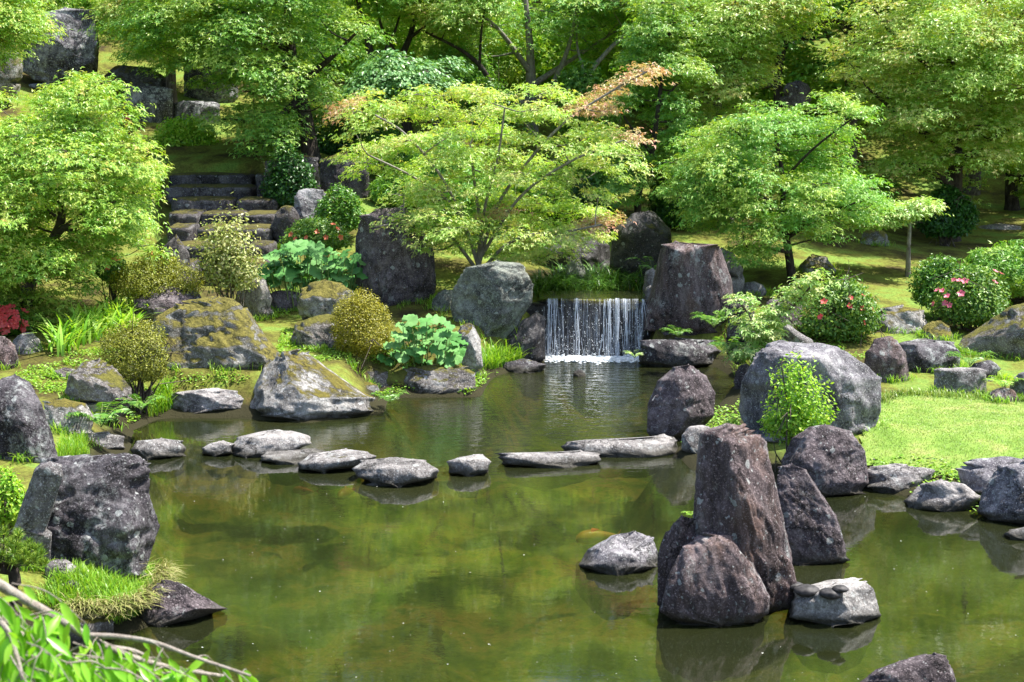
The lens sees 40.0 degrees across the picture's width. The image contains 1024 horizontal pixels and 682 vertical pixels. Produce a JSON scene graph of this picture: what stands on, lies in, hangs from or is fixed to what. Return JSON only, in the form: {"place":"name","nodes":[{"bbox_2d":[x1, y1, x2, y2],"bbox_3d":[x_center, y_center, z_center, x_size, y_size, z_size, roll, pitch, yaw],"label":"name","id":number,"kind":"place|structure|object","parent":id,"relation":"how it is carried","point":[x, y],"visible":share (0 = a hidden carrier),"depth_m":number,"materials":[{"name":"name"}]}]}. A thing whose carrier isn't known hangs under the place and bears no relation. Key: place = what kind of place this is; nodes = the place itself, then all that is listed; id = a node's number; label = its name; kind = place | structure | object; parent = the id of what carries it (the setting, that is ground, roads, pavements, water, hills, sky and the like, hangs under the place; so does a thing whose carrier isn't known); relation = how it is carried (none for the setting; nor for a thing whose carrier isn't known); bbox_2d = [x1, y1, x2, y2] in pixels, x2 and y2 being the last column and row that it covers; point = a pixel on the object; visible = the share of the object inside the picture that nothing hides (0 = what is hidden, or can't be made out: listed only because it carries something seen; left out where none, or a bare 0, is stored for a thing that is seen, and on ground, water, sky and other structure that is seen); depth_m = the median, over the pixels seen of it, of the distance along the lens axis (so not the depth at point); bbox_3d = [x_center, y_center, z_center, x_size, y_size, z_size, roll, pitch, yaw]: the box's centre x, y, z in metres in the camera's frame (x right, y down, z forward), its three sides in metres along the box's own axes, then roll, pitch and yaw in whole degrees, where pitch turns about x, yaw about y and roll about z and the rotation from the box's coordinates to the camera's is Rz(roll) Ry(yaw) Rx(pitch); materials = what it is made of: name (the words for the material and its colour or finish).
{"place":"outdoors","nodes":[
{"label":"outdoors","id":0,"kind":"place"},
{"bbox_2d":[0,0,1023,643],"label":"ground","id":1,"kind":"structure","parent":0,"point":[880,270],"depth_m":21.41,"materials":[{"name":"plant"}]},
{"bbox_2d":[0,463,25,535],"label":"shrub","id":2,"kind":"object","parent":1,"relation":"on","point":[11,499],"visible":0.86,"depth_m":10.39,"materials":[{"name":"green plant"}]},
{"bbox_2d":[0,524,50,624],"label":"dwarf pine","id":3,"kind":"object","parent":1,"relation":"on","point":[14,554],"visible":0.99,"depth_m":8.90,"materials":[{"name":"green plant"}]},
{"bbox_2d":[0,374,57,462],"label":"standing stone","id":4,"kind":"object","parent":1,"relation":"on","point":[24,426],"visible":0.61,"depth_m":12.25,"materials":[{"name":"stone"}]},
{"bbox_2d":[0,0,72,72],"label":"maple tree","id":5,"kind":"object","parent":1,"relation":"on","point":[23,22],"visible":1,"depth_m":23.35,"materials":[{"name":"green plant"}]},
{"bbox_2d":[10,461,63,570],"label":"rock","id":6,"kind":"object","parent":1,"relation":"on","point":[36,508],"visible":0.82,"depth_m":9.60,"materials":[{"name":"stone"}]},
{"bbox_2d":[22,7,99,90],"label":"cliff rock","id":7,"kind":"object","parent":1,"relation":"on","point":[76,49],"visible":0.56,"depth_m":29.01,"materials":[{"name":"stone"}]},
{"bbox_2d":[42,398,94,440],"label":"rock","id":8,"kind":"object","parent":1,"relation":"on","point":[57,410],"visible":0.54,"depth_m":13.64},
{"bbox_2d":[0,66,179,332],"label":"maple tree","id":9,"kind":"object","parent":1,"relation":"on","point":[28,260],"visible":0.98,"depth_m":17.10,"materials":[{"name":"green plant"}]},
{"bbox_2d":[25,293,156,356],"bbox_3d":[-5.011,-0.359,17.830,1.552,0.559,3.457,0,10,0],"label":"strap leaved plant","id":10,"kind":"object","parent":1,"relation":"on","point":[88,323],"visible":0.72,"depth_m":17.13,"materials":[{"name":"green plant"}]},
{"bbox_2d":[27,557,159,623],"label":"islet grass","id":11,"kind":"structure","parent":1,"relation":"on","point":[110,582],"depth_m":9.49,"materials":[{"name":"plant"}]},
{"bbox_2d":[54,557,187,620],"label":"straw grass","id":12,"kind":"structure","parent":11,"relation":"on","point":[162,571],"depth_m":9.21,"materials":[{"name":"plant"}]},
{"bbox_2d":[34,453,159,585],"bbox_3d":[-3.015,1.380,10.023,0.981,1.179,0.679,0,10,0],"label":"boulder","id":13,"kind":"object","parent":1,"relation":"on","point":[103,513],"visible":0.48,"depth_m":9.78,"materials":[{"name":"stone"}]},
{"bbox_2d":[65,358,133,420],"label":"rock","id":14,"kind":"object","parent":1,"relation":"on","point":[94,382],"visible":0.67,"depth_m":14.53,"materials":[{"name":"stone"}]},
{"bbox_2d":[0,579,257,681],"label":"weeping cherry","id":15,"kind":"object","parent":1,"relation":"on","point":[43,660],"visible":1,"depth_m":2.90,"materials":[{"name":"green plant"}]},
{"bbox_2d":[103,65,165,100],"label":"cliff rock","id":16,"kind":"object","parent":1,"relation":"on","point":[126,74],"visible":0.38,"depth_m":29.20,"materials":[{"name":"stone"}]},
{"bbox_2d":[92,299,187,413],"bbox_3d":[-4.033,0.179,15.221,1.024,1.266,0.794,-1,10,-7],"label":"clipped shrub","id":17,"kind":"object","parent":1,"relation":"on","point":[141,374],"visible":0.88,"depth_m":15.16,"materials":[{"name":"green plant"}]},
{"bbox_2d":[124,86,172,122],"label":"cliff rock","id":18,"kind":"object","parent":1,"relation":"on","point":[161,98],"visible":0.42,"depth_m":28.25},
{"bbox_2d":[81,249,217,300],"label":"clipped shrub","id":19,"kind":"object","parent":1,"relation":"on","point":[152,284],"visible":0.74,"depth_m":18.08,"materials":[{"name":"green plant"}]},
{"bbox_2d":[79,0,238,102],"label":"maple tree","id":20,"kind":"object","parent":1,"relation":"on","point":[103,10],"visible":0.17,"depth_m":28.39,"materials":[{"name":"green plant"}]},
{"bbox_2d":[133,287,201,323],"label":"rock","id":21,"kind":"object","parent":1,"relation":"on","point":[162,302],"visible":0.43,"depth_m":17.85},
{"bbox_2d":[140,579,227,626],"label":"rock","id":22,"kind":"object","parent":1,"relation":"on","point":[183,602],"visible":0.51,"depth_m":9.41,"materials":[{"name":"stone"}]},
{"bbox_2d":[152,113,221,146],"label":"shrub","id":23,"kind":"object","parent":1,"relation":"on","point":[175,131],"visible":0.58,"depth_m":26.34,"materials":[{"name":"green plant"}]},
{"bbox_2d":[171,388,243,413],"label":"rock","id":24,"kind":"object","parent":1,"relation":"on","point":[205,400],"visible":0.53,"depth_m":15.45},
{"bbox_2d":[183,39,237,102],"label":"cliff rock","id":25,"kind":"object","parent":1,"relation":"on","point":[209,95],"visible":0.22,"depth_m":30.06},
{"bbox_2d":[142,295,279,369],"bbox_3d":[-3.465,0.081,16.359,1.552,1.262,1.118,0,10,0],"label":"boulder","id":26,"kind":"object","parent":1,"relation":"on","point":[224,332],"visible":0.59,"depth_m":15.94,"materials":[{"name":"stone"}]},
{"bbox_2d":[165,172,279,285],"bbox_3d":[-4.816,-1.930,23.132,2.055,1.476,5.254,-1,10,-6],"label":"stone stair","id":27,"kind":"object","parent":1,"relation":"on","point":[199,196],"visible":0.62,"depth_m":23.33,"materials":[{"name":"stone"}]},
{"bbox_2d":[187,192,268,306],"bbox_3d":[-3.657,-1.034,18.122,1.020,1.764,0.739,0,10,0],"label":"pale shrub","id":28,"kind":"object","parent":1,"relation":"on","point":[234,266],"visible":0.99,"depth_m":18.00,"materials":[{"name":"green plant"}]},
{"bbox_2d":[78,0,396,165],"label":"maple tree","id":29,"kind":"object","parent":1,"relation":"on","point":[234,28],"visible":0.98,"depth_m":24.19,"materials":[{"name":"green plant"}]},
{"bbox_2d":[15,286,497,421],"bbox_3d":[-2.631,0.175,16.895,4.332,0.795,6.031,5,11,27],"label":"ground cover","id":30,"kind":"object","parent":1,"relation":"on","point":[50,385],"visible":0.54,"depth_m":16.30,"materials":[{"name":"green plant"}]},
{"bbox_2d":[258,142,320,206],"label":"shrub","id":31,"kind":"object","parent":1,"relation":"on","point":[278,186],"visible":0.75,"depth_m":23.43,"materials":[{"name":"green plant"}]},
{"bbox_2d":[256,239,367,310],"bbox_3d":[-2.717,-0.928,19.337,1.635,0.964,0.992,0,10,0],"label":"butterbur","id":32,"kind":"object","parent":1,"relation":"on","point":[308,269],"visible":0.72,"depth_m":19.14,"materials":[{"name":"green plant"}]},
{"bbox_2d":[250,348,375,420],"bbox_3d":[-2.236,0.588,15.649,1.451,1.011,1.049,0,10,0],"label":"boulder","id":33,"kind":"object","parent":1,"relation":"on","point":[294,384],"visible":0.8,"depth_m":15.34,"materials":[{"name":"stone"}]},
{"bbox_2d":[279,213,352,272],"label":"azalea","id":34,"kind":"object","parent":1,"relation":"on","point":[314,229],"visible":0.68,"depth_m":20.54,"materials":[{"name":"green plant"}]},
{"bbox_2d":[291,314,347,349],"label":"boulder","id":35,"kind":"object","parent":1,"relation":"on","point":[315,330],"visible":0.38,"depth_m":17.09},
{"bbox_2d":[297,279,353,319],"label":"boulder","id":36,"kind":"object","parent":1,"relation":"on","point":[316,298],"visible":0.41,"depth_m":17.89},
{"bbox_2d":[311,182,365,238],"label":"shrub","id":37,"kind":"object","parent":1,"relation":"on","point":[345,207],"visible":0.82,"depth_m":21.92,"materials":[{"name":"green plant"}]},
{"bbox_2d":[319,150,369,198],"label":"rock","id":38,"kind":"object","parent":1,"relation":"on","point":[329,174],"visible":0.37,"depth_m":24.50,"materials":[{"name":"stone"}]},
{"bbox_2d":[329,287,393,365],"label":"clipped shrub","id":39,"kind":"object","parent":1,"relation":"on","point":[357,328],"visible":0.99,"depth_m":16.73,"materials":[{"name":"green plant"}]},
{"bbox_2d":[331,16,440,81],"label":"woodland bush","id":40,"kind":"object","parent":1,"relation":"on","point":[398,44],"visible":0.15,"depth_m":32.68,"materials":[{"name":"green plant"}]},
{"bbox_2d":[355,204,435,306],"bbox_3d":[-1.610,-0.900,19.323,1.130,1.939,0.673,0,10,0],"label":"standing stone","id":41,"kind":"object","parent":1,"relation":"on","point":[393,272],"visible":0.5,"depth_m":19.07,"materials":[{"name":"stone"}]},
{"bbox_2d":[326,48,476,141],"bbox_3d":[-2.066,-4.074,25.918,2.825,2.631,2.709,0,10,0],"label":"layered tree","id":42,"kind":"object","parent":1,"relation":"on","point":[391,72],"visible":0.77,"depth_m":25.23,"materials":[{"name":"green plant"}]},
{"bbox_2d":[347,0,482,133],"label":"woodland tree","id":43,"kind":"object","parent":1,"relation":"on","point":[406,126],"visible":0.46,"depth_m":28.94,"materials":[{"name":"green plant"}]},
{"bbox_2d":[376,313,468,368],"bbox_3d":[-1.073,-0.004,16.865,1.110,0.696,0.791,0,10,0],"label":"butterbur","id":44,"kind":"object","parent":1,"relation":"on","point":[440,339],"visible":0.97,"depth_m":16.67,"materials":[{"name":"green plant"}]},
{"bbox_2d":[404,364,475,393],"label":"rock","id":45,"kind":"object","parent":1,"relation":"on","point":[435,378],"visible":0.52,"depth_m":16.53,"materials":[{"name":"stone"}]},
{"bbox_2d":[383,0,521,154],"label":"woodland tree","id":46,"kind":"object","parent":1,"relation":"on","point":[449,13],"visible":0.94,"depth_m":28.11,"materials":[{"name":"green plant"}]},
{"bbox_2d":[409,35,499,128],"bbox_3d":[-1.193,-5.427,29.951,2.329,2.151,1.601,0,10,0],"label":"understory bush","id":47,"kind":"object","parent":1,"relation":"on","point":[434,54],"visible":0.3,"depth_m":29.65,"materials":[{"name":"green plant"}]},
{"bbox_2d":[417,6,544,88],"bbox_3d":[-0.735,-6.667,33.152,3.037,3.098,1.879,0,10,0],"label":"woodland bush","id":48,"kind":"object","parent":1,"relation":"on","point":[500,61],"visible":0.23,"depth_m":32.88,"materials":[{"name":"green plant"}]},
{"bbox_2d":[451,259,533,338],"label":"boulder","id":49,"kind":"object","parent":1,"relation":"on","point":[493,299],"visible":0.7,"depth_m":18.14,"materials":[{"name":"stone"}]},
{"bbox_2d":[316,61,675,267],"bbox_3d":[-0.221,-2.253,19.604,5.026,3.245,3.488,0,10,0],"label":"maple tree","id":50,"kind":"object","parent":1,"relation":"on","point":[434,232],"visible":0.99,"depth_m":19.10,"materials":[{"name":"green plant"}]},
{"bbox_2d":[0,239,1023,584],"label":"grass tufts","id":51,"kind":"object","parent":1,"relation":"on","point":[484,375],"visible":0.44,"depth_m":16.53,"materials":[{"name":"plant"}]},
{"bbox_2d":[506,311,544,361],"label":"rock","id":52,"kind":"object","parent":1,"relation":"on","point":[530,334],"visible":0.48,"depth_m":18.30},
{"bbox_2d":[493,0,588,88],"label":"woodland bush","id":53,"kind":"object","parent":1,"relation":"on","point":[547,63],"visible":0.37,"depth_m":33.36,"materials":[{"name":"green plant"}]},
{"bbox_2d":[408,0,683,147],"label":"woodland tree","id":54,"kind":"object","parent":1,"relation":"on","point":[528,17],"visible":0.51,"depth_m":30.13,"materials":[{"name":"green plant"}]},
{"bbox_2d":[538,225,609,271],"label":"boulder","id":55,"kind":"object","parent":1,"relation":"on","point":[600,253],"visible":0.23,"depth_m":21.48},
{"bbox_2d":[534,56,623,169],"bbox_3d":[1.406,-4.582,28.501,1.934,2.346,1.141,-2,10,-12],"label":"understory bush","id":56,"kind":"object","parent":1,"relation":"on","point":[581,82],"visible":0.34,"depth_m":28.27,"materials":[{"name":"green plant"}]},
{"bbox_2d":[525,258,644,291],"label":"grass clump","id":57,"kind":"object","parent":1,"relation":"on","point":[597,277],"visible":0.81,"depth_m":20.25,"materials":[{"name":"plant"}]},
{"bbox_2d":[526,300,651,355],"bbox_3d":[0.941,0.030,19.057,2.002,1.174,0.358,0,10,0],"label":"rock ledge","id":58,"kind":"object","parent":1,"relation":"on","point":[585,310],"visible":0.42,"depth_m":18.91,"materials":[{"name":"stone"}]},
{"bbox_2d":[541,0,685,137],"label":"woodland tree","id":59,"kind":"object","parent":1,"relation":"on","point":[611,46],"visible":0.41,"depth_m":29.22,"materials":[{"name":"green plant"}]},
{"bbox_2d":[533,0,699,137],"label":"woodland tree","id":60,"kind":"object","parent":1,"relation":"on","point":[592,55],"visible":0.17,"depth_m":30.51,"materials":[{"name":"green plant"}]},
{"bbox_2d":[609,210,671,282],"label":"boulder","id":61,"kind":"object","parent":1,"relation":"on","point":[648,234],"visible":0.58,"depth_m":20.72,"materials":[{"name":"stone"}]},
{"bbox_2d":[587,0,723,212],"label":"maple tree","id":62,"kind":"object","parent":1,"relation":"on","point":[642,31],"visible":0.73,"depth_m":22.66,"materials":[{"name":"green plant"}]},
{"bbox_2d":[638,337,720,366],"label":"rock","id":63,"kind":"object","parent":1,"relation":"on","point":[676,352],"visible":0.56,"depth_m":18.20,"materials":[{"name":"stone"}]},
{"bbox_2d":[642,240,732,335],"bbox_3d":[2.369,-0.603,18.761,1.264,1.514,0.885,0,10,0],"label":"standing stone","id":64,"kind":"object","parent":1,"relation":"on","point":[689,279],"visible":0.78,"depth_m":18.41,"materials":[{"name":"stone"}]},
{"bbox_2d":[652,0,847,222],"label":"maple tree","id":65,"kind":"object","parent":1,"relation":"on","point":[743,19],"visible":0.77,"depth_m":23.54,"materials":[{"name":"green plant"}]},
{"bbox_2d":[645,87,903,283],"bbox_3d":[3.825,-2.205,20.542,3.829,2.960,3.940,0,10,0],"label":"maple tree","id":66,"kind":"object","parent":1,"relation":"on","point":[734,188],"visible":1,"depth_m":19.61,"materials":[{"name":"green plant"}]},
{"bbox_2d":[715,267,840,364],"bbox_3d":[3.075,-0.211,16.607,1.452,1.366,1.068,0,10,0],"label":"seedling tree","id":67,"kind":"object","parent":1,"relation":"on","point":[765,325],"visible":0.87,"depth_m":16.43,"materials":[{"name":"green plant"}]},
{"bbox_2d":[756,350,839,471],"bbox_3d":[2.641,0.687,12.929,0.744,1.295,0.539,-2,10,-12],"label":"shrub","id":68,"kind":"object","parent":1,"relation":"on","point":[788,423],"visible":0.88,"depth_m":12.82,"materials":[{"name":"green plant"}]},
{"bbox_2d":[738,340,881,442],"bbox_3d":[2.925,0.601,13.935,1.356,1.234,1.053,0,10,0],"label":"boulder","id":69,"kind":"object","parent":1,"relation":"on","point":[855,386],"visible":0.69,"depth_m":13.54,"materials":[{"name":"stone"}]},
{"bbox_2d":[781,424,868,496],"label":"rock","id":70,"kind":"object","parent":1,"relation":"on","point":[831,460],"visible":0.68,"depth_m":12.41,"materials":[{"name":"stone"}]},
{"bbox_2d":[785,268,886,343],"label":"azalea","id":71,"kind":"object","parent":1,"relation":"on","point":[852,310],"visible":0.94,"depth_m":17.59,"materials":[{"name":"green plant"}]},
{"bbox_2d":[756,0,946,169],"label":"woodland tree","id":72,"kind":"object","parent":1,"relation":"on","point":[810,65],"visible":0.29,"depth_m":30.61,"materials":[{"name":"green plant"}]},
{"bbox_2d":[864,336,909,381],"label":"rock","id":73,"kind":"object","parent":1,"relation":"on","point":[885,356],"visible":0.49,"depth_m":15.88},
{"bbox_2d":[837,194,953,276],"bbox_3d":[5.887,-1.564,21.667,2.008,1.389,1.606,0,10,0],"label":"sapling","id":74,"kind":"object","parent":1,"relation":"on","point":[915,208],"visible":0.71,"depth_m":21.20,"materials":[{"name":"green plant"}]},
{"bbox_2d":[866,463,934,493],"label":"rock","id":75,"kind":"object","parent":1,"relation":"on","point":[894,478],"visible":0.55,"depth_m":12.53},
{"bbox_2d":[876,304,926,333],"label":"rock","id":76,"kind":"object","parent":1,"relation":"on","point":[907,319],"visible":0.34,"depth_m":18.19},
{"bbox_2d":[810,0,1023,241],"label":"maple tree","id":77,"kind":"object","parent":1,"relation":"on","point":[997,54],"visible":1,"depth_m":23.96,"materials":[{"name":"green plant"}]},
{"bbox_2d":[899,338,960,372],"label":"rock","id":78,"kind":"object","parent":1,"relation":"on","point":[924,354],"visible":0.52,"depth_m":16.43,"materials":[{"name":"stone"}]},
{"bbox_2d":[905,253,967,319],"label":"shrub","id":79,"kind":"object","parent":1,"relation":"on","point":[937,266],"visible":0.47,"depth_m":18.87,"materials":[{"name":"green plant"}]},
{"bbox_2d":[904,478,980,511],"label":"rock","id":80,"kind":"object","parent":1,"relation":"on","point":[941,495],"visible":0.52,"depth_m":11.96,"materials":[{"name":"stone"}]},
{"bbox_2d":[915,181,985,246],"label":"shrub","id":81,"kind":"object","parent":1,"relation":"on","point":[963,220],"visible":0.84,"depth_m":24.62,"materials":[{"name":"green plant"}]},
{"bbox_2d":[933,367,986,392],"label":"rock","id":82,"kind":"object","parent":1,"relation":"on","point":[969,379],"visible":0.38,"depth_m":15.33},
{"bbox_2d":[921,260,1011,331],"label":"azalea","id":83,"kind":"object","parent":1,"relation":"on","point":[971,303],"visible":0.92,"depth_m":18.14,"materials":[{"name":"green plant"}]},
{"bbox_2d":[955,456,1023,500],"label":"rock","id":84,"kind":"object","parent":1,"relation":"on","point":[975,475],"visible":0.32,"depth_m":12.17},
{"bbox_2d":[958,303,1023,357],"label":"boulder","id":85,"kind":"object","parent":1,"relation":"on","point":[1003,332],"visible":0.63,"depth_m":17.18,"materials":[{"name":"stone"}]},
{"bbox_2d":[958,239,1023,303],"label":"maple shrub","id":86,"kind":"object","parent":1,"relation":"on","point":[1008,262],"visible":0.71,"depth_m":19.84,"materials":[{"name":"green plant"}]},
{"bbox_2d":[966,105,1023,210],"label":"woodland tree","id":87,"kind":"object","parent":1,"relation":"on","point":[1013,181],"visible":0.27,"depth_m":28.71,"materials":[{"name":"green plant"}]},
{"bbox_2d":[977,457,1023,523],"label":"rock","id":88,"kind":"object","parent":1,"relation":"on","point":[1002,498],"visible":0.67,"depth_m":11.62,"materials":[{"name":"stone"}]},
{"bbox_2d":[22,361,1023,681],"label":"pond water","id":89,"kind":"structure","parent":0,"point":[360,581],"depth_m":10.62,"materials":[{"name":"liquid"}]},
{"bbox_2d":[130,437,185,459],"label":"stepping stone","id":90,"kind":"object","parent":89,"relation":"in","point":[161,447],"visible":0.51,"depth_m":13.69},
{"bbox_2d":[231,429,311,458],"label":"stepping stone","id":91,"kind":"object","parent":89,"relation":"in","point":[258,444],"visible":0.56,"depth_m":13.77,"materials":[{"name":"stone"}]},
{"bbox_2d":[298,448,375,473],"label":"stepping stone","id":92,"kind":"object","parent":89,"relation":"in","point":[326,461],"visible":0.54,"depth_m":13.20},
{"bbox_2d":[352,457,438,487],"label":"stepping stone","id":93,"kind":"object","parent":89,"relation":"in","point":[397,472],"visible":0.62,"depth_m":12.73,"materials":[{"name":"stone"}]},
{"bbox_2d":[495,450,600,467],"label":"stepping stone","id":94,"kind":"object","parent":89,"relation":"in","point":[566,459],"visible":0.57,"depth_m":13.38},
{"bbox_2d":[542,298,647,364],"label":"waterfall","id":95,"kind":"structure","parent":89,"relation":"on","point":[628,357],"depth_m":18.75,"materials":[{"name":"white liquid"}]},
{"bbox_2d":[578,530,657,575],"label":"rock","id":96,"kind":"object","parent":89,"relation":"in","point":[624,553],"visible":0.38,"depth_m":10.48,"materials":[{"name":"stone"}]},
{"bbox_2d":[561,434,677,457],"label":"stepping stone","id":97,"kind":"object","parent":89,"relation":"in","point":[660,445],"visible":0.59,"depth_m":13.76,"materials":[{"name":"stone"}]},
{"bbox_2d":[657,515,695,608],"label":"rock","id":98,"kind":"object","parent":89,"relation":"in","point":[679,534],"visible":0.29,"depth_m":9.54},
{"bbox_2d":[647,364,715,439],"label":"rock","id":99,"kind":"object","parent":89,"relation":"in","point":[681,400],"visible":0.73,"depth_m":14.36,"materials":[{"name":"stone"}]},
{"bbox_2d":[660,532,769,626],"bbox_3d":[1.349,1.821,9.492,0.774,1.088,0.315,0,10,0],"label":"rock","id":100,"kind":"object","parent":89,"relation":"in","point":[714,580],"visible":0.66,"depth_m":9.34,"materials":[{"name":"stone"}]},
{"bbox_2d":[693,423,796,611],"bbox_3d":[1.591,1.433,9.698,0.747,1.773,0.595,0,10,0],"label":"standing stone","id":101,"kind":"object","parent":89,"relation":"in","point":[736,496],"visible":0.64,"depth_m":9.48,"materials":[{"name":"stone"}]},
{"bbox_2d":[776,463,849,565],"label":"rock","id":102,"kind":"object","parent":89,"relation":"in","point":[813,530],"visible":0.49,"depth_m":10.57,"materials":[{"name":"stone"}]},
{"bbox_2d":[789,577,880,627],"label":"rock","id":103,"kind":"object","parent":89,"relation":"in","point":[856,603],"visible":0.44,"depth_m":9.40,"materials":[{"name":"stone"}]},
{"bbox_2d":[860,652,955,681],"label":"rock","id":104,"kind":"object","parent":89,"relation":"in","point":[934,667],"visible":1,"depth_m":8.23,"materials":[{"name":"stone"}]},
{"bbox_2d":[859,390,1023,476],"bbox_3d":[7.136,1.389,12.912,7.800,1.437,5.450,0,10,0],"label":"lawn","id":105,"kind":"structure","parent":0,"point":[933,452],"depth_m":13.44,"materials":[{"name":"plant"}]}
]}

